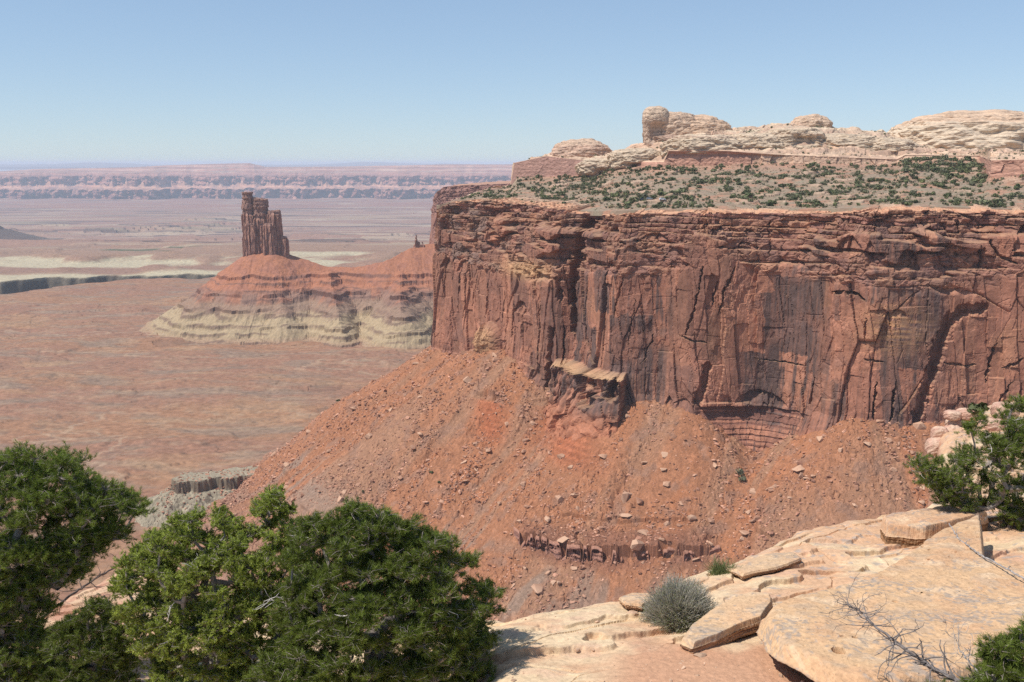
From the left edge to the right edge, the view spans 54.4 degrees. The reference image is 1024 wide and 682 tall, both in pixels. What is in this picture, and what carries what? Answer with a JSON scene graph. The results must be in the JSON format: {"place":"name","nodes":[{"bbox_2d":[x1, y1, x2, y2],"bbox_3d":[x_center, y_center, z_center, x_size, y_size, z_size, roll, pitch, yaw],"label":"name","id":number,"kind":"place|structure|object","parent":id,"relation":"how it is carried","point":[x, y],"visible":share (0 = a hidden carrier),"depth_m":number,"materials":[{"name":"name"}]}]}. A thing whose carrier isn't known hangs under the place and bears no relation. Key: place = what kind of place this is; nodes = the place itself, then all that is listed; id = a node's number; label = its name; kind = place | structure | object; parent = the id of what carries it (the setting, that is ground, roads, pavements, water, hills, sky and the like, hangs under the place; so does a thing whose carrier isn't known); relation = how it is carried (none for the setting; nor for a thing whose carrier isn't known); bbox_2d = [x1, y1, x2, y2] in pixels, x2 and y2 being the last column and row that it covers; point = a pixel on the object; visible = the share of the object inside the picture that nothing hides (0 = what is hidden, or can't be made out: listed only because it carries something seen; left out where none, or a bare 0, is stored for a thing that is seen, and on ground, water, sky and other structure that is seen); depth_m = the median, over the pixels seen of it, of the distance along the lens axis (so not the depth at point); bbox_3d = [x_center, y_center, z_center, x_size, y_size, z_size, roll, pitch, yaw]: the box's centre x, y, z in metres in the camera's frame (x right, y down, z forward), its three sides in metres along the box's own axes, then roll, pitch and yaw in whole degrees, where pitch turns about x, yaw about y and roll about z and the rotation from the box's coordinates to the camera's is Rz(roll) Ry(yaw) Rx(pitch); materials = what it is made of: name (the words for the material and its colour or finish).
{"place":"outdoors","nodes":[
{"label":"outdoors","id":0,"kind":"place"},
{"bbox_2d":[0,198,432,602],"bbox_3d":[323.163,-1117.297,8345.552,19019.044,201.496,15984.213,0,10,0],"label":"basin floor","id":1,"kind":"structure","parent":0,"point":[90,288],"depth_m":1573.49,"materials":[{"name":"soil"}]},
{"bbox_2d":[138,244,435,349],"bbox_3d":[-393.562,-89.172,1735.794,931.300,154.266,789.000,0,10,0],"label":"butte slopes","id":2,"kind":"structure","parent":1,"relation":"on","point":[259,299],"depth_m":1703.97,"materials":[{"name":"brown stone"}]},
{"bbox_2d":[241,191,289,256],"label":"rock tower","id":3,"kind":"structure","parent":2,"relation":"on","point":[262,229],"depth_m":1779.01,"materials":[{"name":"brown stone"}]},
{"bbox_2d":[413,235,424,247],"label":"rock spire","id":4,"kind":"object","parent":2,"relation":"on","point":[417,244],"visible":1,"depth_m":1835.04,"materials":[{"name":"stone"}]},
{"bbox_2d":[0,162,448,169],"bbox_3d":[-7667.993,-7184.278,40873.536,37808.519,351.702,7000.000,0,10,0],"label":"distant mountains","id":5,"kind":"structure","parent":0,"point":[59,166],"depth_m":40514.62,"materials":[{"name":"stone"}]},
{"bbox_2d":[0,163,512,199],"bbox_3d":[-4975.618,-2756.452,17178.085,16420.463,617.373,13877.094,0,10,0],"label":"canyon wall","id":6,"kind":"structure","parent":0,"point":[235,180],"depth_m":14487.85,"materials":[{"name":"stone"}]},
{"bbox_2d":[429,181,510,243],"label":"headland cliff","id":7,"kind":"structure","parent":0,"point":[443,195],"depth_m":1831.53,"materials":[{"name":"brown stone"}]},
{"bbox_2d":[0,0,1023,170],"label":"sky","id":8,"kind":"structure","parent":0,"point":[154,82],"materials":[{"name":"blue"}]},
{"bbox_2d":[9,401,1023,681],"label":"rim rock","id":9,"kind":"object","parent":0,"point":[841,553],"visible":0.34,"depth_m":9.13,"materials":[{"name":"stone"}]},
{"bbox_2d":[0,439,158,681],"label":"pinyon pine","id":10,"kind":"object","parent":9,"relation":"on","point":[81,499],"visible":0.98,"depth_m":9.81,"materials":[{"name":"green plant"}]},
{"bbox_2d":[43,551,123,616],"bbox_3d":[-5.725,3.297,13.170,0.628,0.496,3.102,2,10,12],"label":"fallen branch","id":11,"kind":"object","parent":9,"relation":"on","point":[82,587],"visible":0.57,"depth_m":13.11,"materials":[{"name":"grey wood"}]},
{"bbox_2d":[34,593,142,681],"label":"pinyon pine","id":12,"kind":"object","parent":9,"relation":"on","point":[111,661],"visible":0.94,"depth_m":9.45,"materials":[{"name":"green plant"}]},
{"bbox_2d":[106,482,326,681],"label":"juniper tree","id":13,"kind":"object","parent":9,"relation":"on","point":[230,645],"visible":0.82,"depth_m":8.84,"materials":[{"name":"green plant"}]},
{"bbox_2d":[239,494,508,681],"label":"pinyon pine","id":14,"kind":"object","parent":9,"relation":"on","point":[337,627],"visible":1,"depth_m":7.90,"materials":[{"name":"green plant"}]},
{"bbox_2d":[47,576,817,681],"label":"grit","id":15,"kind":"object","parent":9,"relation":"on","point":[635,613],"visible":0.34,"depth_m":8.27,"materials":[{"name":"stone"}]},
{"bbox_2d":[619,593,653,610],"bbox_3d":[1.208,2.508,9.602,0.309,0.127,0.435,8,13,39],"label":"sandstone flake","id":16,"kind":"object","parent":9,"relation":"on","point":[630,601],"visible":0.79,"depth_m":9.52,"materials":[{"name":"beige stone"}]},
{"bbox_2d":[637,573,720,634],"bbox_3d":[1.565,2.439,9.248,0.805,0.558,0.735,0,10,0],"label":"blackbrush bush","id":17,"kind":"object","parent":9,"relation":"on","point":[685,605],"visible":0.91,"depth_m":9.13,"materials":[{"name":"plant"}]},
{"bbox_2d":[704,555,736,575],"bbox_3d":[2.225,2.377,10.536,0.441,0.201,0.342,0,10,0],"label":"grass tuft","id":18,"kind":"object","parent":9,"relation":"on","point":[718,569],"visible":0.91,"depth_m":10.52,"materials":[{"name":"green plant"}]},
{"bbox_2d":[680,592,772,653],"bbox_3d":[1.954,2.519,8.863,0.437,0.207,1.462,9,13,41],"label":"sandstone slab","id":19,"kind":"object","parent":9,"relation":"on","point":[736,617],"depth_m":8.76,"materials":[{"name":"beige stone"}]},
{"bbox_2d":[725,552,801,578],"bbox_3d":[2.764,2.420,10.804,1.237,0.203,0.452,-8,13,-38],"label":"sandstone flake","id":20,"kind":"object","parent":9,"relation":"on","point":[767,564],"visible":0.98,"depth_m":10.67,"materials":[{"name":"beige stone"}]},
{"bbox_2d":[756,514,1023,681],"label":"sandstone slab","id":21,"kind":"structure","parent":9,"relation":"on","point":[933,581],"depth_m":8.40,"materials":[{"name":"beige stone"}]},
{"bbox_2d":[949,523,1023,580],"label":"fallen stick","id":22,"kind":"object","parent":21,"relation":"on","point":[1005,568],"visible":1,"depth_m":9.77,"materials":[{"name":"grey wood"}]},
{"bbox_2d":[819,576,973,681],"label":"dead branch","id":23,"kind":"object","parent":9,"relation":"on","point":[930,667],"visible":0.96,"depth_m":6.65,"materials":[{"name":"grey wood"}]},
{"bbox_2d":[925,437,940,455],"bbox_3d":[8.413,2.092,19.672,0.472,0.354,0.409,0,10,0],"label":"boulder","id":24,"kind":"object","parent":9,"relation":"on","point":[931,446],"visible":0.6,"depth_m":19.55,"materials":[{"name":"stone"}]},
{"bbox_2d":[930,426,948,437],"bbox_3d":[8.517,1.853,19.833,0.331,0.317,0.285,0,10,0],"label":"boulder","id":25,"kind":"object","parent":24,"relation":"on","point":[938,431],"visible":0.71,"depth_m":19.72,"materials":[{"name":"stone"}]},
{"bbox_2d":[880,504,988,547],"bbox_3d":[5.320,2.343,12.285,1.998,0.561,0.689,-5,11,-26],"label":"sandstone block","id":26,"kind":"object","parent":9,"relation":"on","point":[917,527],"depth_m":11.90,"materials":[{"name":"beige stone"}]},
{"bbox_2d":[945,425,960,430],"bbox_3d":[8.871,1.946,20.051,0.371,0.520,0.320,0,10,0],"label":"boulder","id":27,"kind":"object","parent":9,"relation":"on","point":[951,427],"visible":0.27,"depth_m":19.94,"materials":[{"name":"stone"}]},
{"bbox_2d":[945,420,964,426],"bbox_3d":[9.109,1.692,20.364,0.460,0.242,0.387,0,10,0],"label":"boulder","id":28,"kind":"object","parent":9,"relation":"on","point":[949,422],"visible":0.26,"depth_m":20.21,"materials":[{"name":"stone"}]},
{"bbox_2d":[943,410,961,420],"bbox_3d":[8.901,1.502,20.126,0.340,0.200,0.286,0,10,0],"label":"boulder","id":29,"kind":"object","parent":28,"relation":"on","point":[953,415],"visible":1,"depth_m":20.02,"materials":[{"name":"stone"}]},
{"bbox_2d":[956,408,979,420],"bbox_3d":[9.305,1.499,20.328,0.460,0.246,0.391,0,10,0],"label":"boulder","id":30,"kind":"object","parent":28,"relation":"on","point":[966,415],"visible":0.6,"depth_m":20.17,"materials":[{"name":"stone"}]},
{"bbox_2d":[966,402,989,414],"bbox_3d":[9.401,1.363,20.136,0.360,0.311,0.477,-6,12,-30],"label":"bush","id":31,"kind":"object","parent":30,"relation":"on","point":[974,407],"visible":0.88,"depth_m":20.05,"materials":[{"name":"green plant"}]},
{"bbox_2d":[902,393,1023,531],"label":"pinyon pine","id":32,"kind":"object","parent":9,"relation":"on","point":[946,484],"visible":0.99,"depth_m":12.24,"materials":[{"name":"green plant"}]},
{"bbox_2d":[924,611,1023,681],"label":"pinyon pine","id":33,"kind":"object","parent":9,"relation":"on","point":[1006,664],"visible":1,"depth_m":6.06,"materials":[{"name":"green plant"}]},
{"bbox_2d":[939,617,987,680],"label":"dead branch","id":34,"kind":"object","parent":33,"relation":"attached to","point":[965,656],"visible":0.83,"depth_m":6.33,"materials":[{"name":"grey wood"}]},
{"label":"boulder","id":35,"kind":"object","parent":9,"relation":"on","visible":0},
{"bbox_2d":[977,417,1004,430],"bbox_3d":[9.604,1.716,20.011,0.520,0.357,0.450,0,10,0],"label":"boulder","id":36,"kind":"object","parent":35,"relation":"on","point":[994,426],"visible":0.31,"depth_m":19.81,"materials":[{"name":"stone"}]},
{"bbox_2d":[990,401,1019,419],"bbox_3d":[9.966,1.414,20.109,0.527,0.360,0.447,0,10,0],"label":"boulder","id":37,"kind":"object","parent":36,"relation":"on","point":[995,406],"visible":0.35,"depth_m":20.00,"materials":[{"name":"stone"}]},
{"bbox_2d":[135,346,945,630],"bbox_3d":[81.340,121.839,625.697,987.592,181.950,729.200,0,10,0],"label":"talus slope","id":38,"kind":"structure","parent":0,"point":[496,542],"depth_m":629.55,"materials":[{"name":"brown soil"}]},
{"bbox_2d":[337,496,343,502],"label":"boulder","id":39,"kind":"object","parent":38,"relation":"on","point":[339,499],"visible":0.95,"depth_m":690.75,"materials":[{"name":"beige stone"}]},
{"bbox_2d":[364,433,371,438],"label":"boulder","id":40,"kind":"object","parent":38,"relation":"on","point":[368,436],"visible":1,"depth_m":755.81,"materials":[{"name":"brown stone"}]},
{"bbox_2d":[463,376,472,382],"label":"boulder","id":41,"kind":"object","parent":38,"relation":"on","point":[467,379],"visible":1,"depth_m":748.55,"materials":[{"name":"brown stone"}]},
{"bbox_2d":[531,584,543,593],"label":"boulder","id":42,"kind":"object","parent":38,"relation":"on","point":[537,588],"visible":1,"depth_m":567.62,"materials":[{"name":"beige stone"}]},
{"bbox_2d":[153,345,944,620],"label":"rubble","id":43,"kind":"object","parent":38,"relation":"on","point":[538,473],"visible":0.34,"depth_m":660.56,"materials":[{"name":"brown stone"}]},
{"bbox_2d":[555,495,563,502],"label":"boulder","id":44,"kind":"object","parent":38,"relation":"on","point":[559,498],"visible":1,"depth_m":618.84,"materials":[{"name":"beige stone"}]},
{"bbox_2d":[557,454,564,458],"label":"boulder","id":45,"kind":"object","parent":38,"relation":"on","point":[559,456],"visible":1,"depth_m":649.32,"materials":[{"name":"beige stone"}]},
{"bbox_2d":[557,536,568,542],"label":"boulder","id":46,"kind":"object","parent":38,"relation":"on","point":[563,539],"visible":1,"depth_m":585.23,"materials":[{"name":"beige stone"}]},
{"bbox_2d":[513,526,719,562],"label":"ledge band","id":47,"kind":"object","parent":38,"relation":"on","point":[554,547],"visible":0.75,"depth_m":578.84,"materials":[{"name":"brown stone"}]},
{"bbox_2d":[621,491,628,503],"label":"boulder","id":48,"kind":"object","parent":38,"relation":"on","point":[625,497],"visible":1,"depth_m":603.59,"materials":[{"name":"beige stone"}]},
{"bbox_2d":[620,513,631,516],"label":"boulder","id":49,"kind":"object","parent":38,"relation":"on","point":[625,515],"visible":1,"depth_m":590.18,"materials":[{"name":"beige stone"}]},
{"bbox_2d":[630,539,643,550],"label":"boulder","id":50,"kind":"object","parent":38,"relation":"on","point":[636,544],"visible":1,"depth_m":566.30,"materials":[{"name":"beige stone"}]},
{"bbox_2d":[636,497,642,503],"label":"boulder","id":51,"kind":"object","parent":38,"relation":"on","point":[639,501],"visible":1,"depth_m":598.75,"materials":[{"name":"stone"}]},
{"bbox_2d":[637,529,648,535],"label":"boulder","id":52,"kind":"object","parent":38,"relation":"on","point":[643,531],"visible":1,"depth_m":579.53,"materials":[{"name":"beige stone"}]},
{"bbox_2d":[661,452,667,457],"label":"boulder","id":53,"kind":"object","parent":38,"relation":"on","point":[664,454],"visible":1,"depth_m":624.30,"materials":[{"name":"beige stone"}]},
{"bbox_2d":[663,481,670,486],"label":"boulder","id":54,"kind":"object","parent":38,"relation":"on","point":[667,483],"visible":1,"depth_m":608.04,"materials":[{"name":"beige stone"}]},
{"bbox_2d":[687,514,696,520],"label":"boulder","id":55,"kind":"object","parent":38,"relation":"on","point":[690,517],"visible":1,"depth_m":588.00,"materials":[{"name":"beige stone"}]},
{"bbox_2d":[707,517,714,522],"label":"boulder","id":56,"kind":"object","parent":38,"relation":"on","point":[710,520],"visible":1,"depth_m":586.55,"materials":[{"name":"beige stone"}]},
{"bbox_2d":[735,468,743,474],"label":"talus bush","id":57,"kind":"object","parent":38,"relation":"on","point":[740,472],"visible":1,"depth_m":611.83,"materials":[{"name":"green plant"}]},
{"bbox_2d":[738,475,746,480],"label":"talus bush","id":58,"kind":"object","parent":38,"relation":"on","point":[741,478],"visible":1,"depth_m":607.09,"materials":[{"name":"green plant"}]},
{"bbox_2d":[739,530,748,534],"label":"boulder","id":59,"kind":"object","parent":38,"relation":"on","point":[743,532],"visible":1,"depth_m":569.68,"materials":[{"name":"beige stone"}]},
{"bbox_2d":[749,488,755,494],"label":"boulder","id":60,"kind":"object","parent":38,"relation":"on","point":[752,491],"visible":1,"depth_m":596.00,"materials":[{"name":"beige stone"}]},
{"bbox_2d":[791,465,804,471],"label":"boulder","id":61,"kind":"object","parent":38,"relation":"on","point":[798,468],"visible":1,"depth_m":590.98,"materials":[{"name":"beige stone"}]},
{"bbox_2d":[816,436,822,441],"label":"boulder","id":62,"kind":"object","parent":38,"relation":"on","point":[819,438],"visible":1,"depth_m":603.12,"materials":[{"name":"beige stone"}]},
{"bbox_2d":[913,421,925,429],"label":"boulder","id":63,"kind":"object","parent":38,"relation":"on","point":[920,425],"visible":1,"depth_m":592.99,"materials":[{"name":"brown stone"}]},
{"bbox_2d":[430,196,1023,451],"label":"mesa cliff","id":64,"kind":"structure","parent":0,"point":[759,329],"depth_m":642.27,"materials":[{"name":"brown stone"}]},
{"bbox_2d":[437,122,1023,222],"bbox_3d":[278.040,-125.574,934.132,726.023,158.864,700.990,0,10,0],"label":"mesa top","id":65,"kind":"object","parent":64,"relation":"on","point":[547,166],"visible":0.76,"depth_m":803.05,"materials":[{"name":"beige stone"}]},
{"bbox_2d":[550,138,611,157],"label":"sandstone dome","id":66,"kind":"structure","parent":65,"relation":"on","point":[587,147],"depth_m":948.16,"materials":[{"name":"beige stone"}]},
{"bbox_2d":[574,158,610,176],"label":"slickrock swell","id":67,"kind":"structure","parent":65,"relation":"on","point":[591,167],"depth_m":905.22,"materials":[{"name":"beige stone"}]},
{"bbox_2d":[607,148,659,170],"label":"slickrock swell","id":68,"kind":"structure","parent":65,"relation":"on","point":[623,158],"depth_m":882.75,"materials":[{"name":"beige stone"}]},
{"bbox_2d":[629,197,638,201],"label":"juniper bush","id":69,"kind":"object","parent":65,"relation":"on","point":[633,199],"visible":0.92,"depth_m":725.07,"materials":[{"name":"green plant"}]},
{"bbox_2d":[676,187,685,193],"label":"juniper bush","id":70,"kind":"object","parent":65,"relation":"on","point":[679,190],"visible":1,"depth_m":728.13,"materials":[{"name":"green plant"}]},
{"bbox_2d":[642,106,732,146],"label":"sandstone outcrop","id":71,"kind":"object","parent":65,"relation":"on","point":[660,123],"visible":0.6,"depth_m":916.52,"materials":[{"name":"beige stone"}]},
{"bbox_2d":[660,134,741,156],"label":"slickrock swell","id":72,"kind":"structure","parent":65,"relation":"on","point":[694,143],"depth_m":853.04,"materials":[{"name":"beige stone"}]},
{"bbox_2d":[460,123,1023,209],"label":"scrub","id":73,"kind":"object","parent":65,"relation":"on","point":[720,179],"visible":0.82,"depth_m":772.99,"materials":[{"name":"green plant"}]},
{"bbox_2d":[730,132,783,148],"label":"slickrock swell","id":74,"kind":"structure","parent":65,"relation":"on","point":[761,140],"depth_m":860.15,"materials":[{"name":"beige stone"}]},
{"bbox_2d":[765,126,826,148],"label":"slickrock swell","id":75,"kind":"structure","parent":65,"relation":"on","point":[790,135],"depth_m":865.09,"materials":[{"name":"beige stone"}]},
{"bbox_2d":[791,114,832,127],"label":"sandstone dome","id":76,"kind":"structure","parent":65,"relation":"on","point":[811,120],"depth_m":931.77,"materials":[{"name":"beige stone"}]},
{"bbox_2d":[822,133,878,147],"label":"slickrock swell","id":77,"kind":"structure","parent":65,"relation":"on","point":[862,140],"depth_m":865.53,"materials":[{"name":"beige stone"}]},
{"bbox_2d":[889,189,897,193],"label":"juniper bush","id":78,"kind":"object","parent":65,"relation":"on","point":[892,191],"visible":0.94,"depth_m":679.89,"materials":[{"name":"green plant"}]},
{"bbox_2d":[871,137,919,152],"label":"slickrock swell","id":79,"kind":"structure","parent":65,"relation":"on","point":[893,144],"depth_m":859.62,"materials":[{"name":"beige stone"}]},
{"bbox_2d":[887,109,1023,149],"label":"sandstone dome","id":80,"kind":"structure","parent":65,"relation":"on","point":[980,129],"depth_m":890.25,"materials":[{"name":"beige stone"}]},
{"bbox_2d":[978,199,987,204],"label":"juniper bush","id":81,"kind":"object","parent":65,"relation":"on","point":[980,201],"visible":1,"depth_m":623.45,"materials":[{"name":"green plant"}]},
{"bbox_2d":[992,198,1002,202],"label":"juniper bush","id":82,"kind":"object","parent":65,"relation":"on","point":[996,200],"visible":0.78,"depth_m":624.39,"materials":[{"name":"green plant"}]}
]}

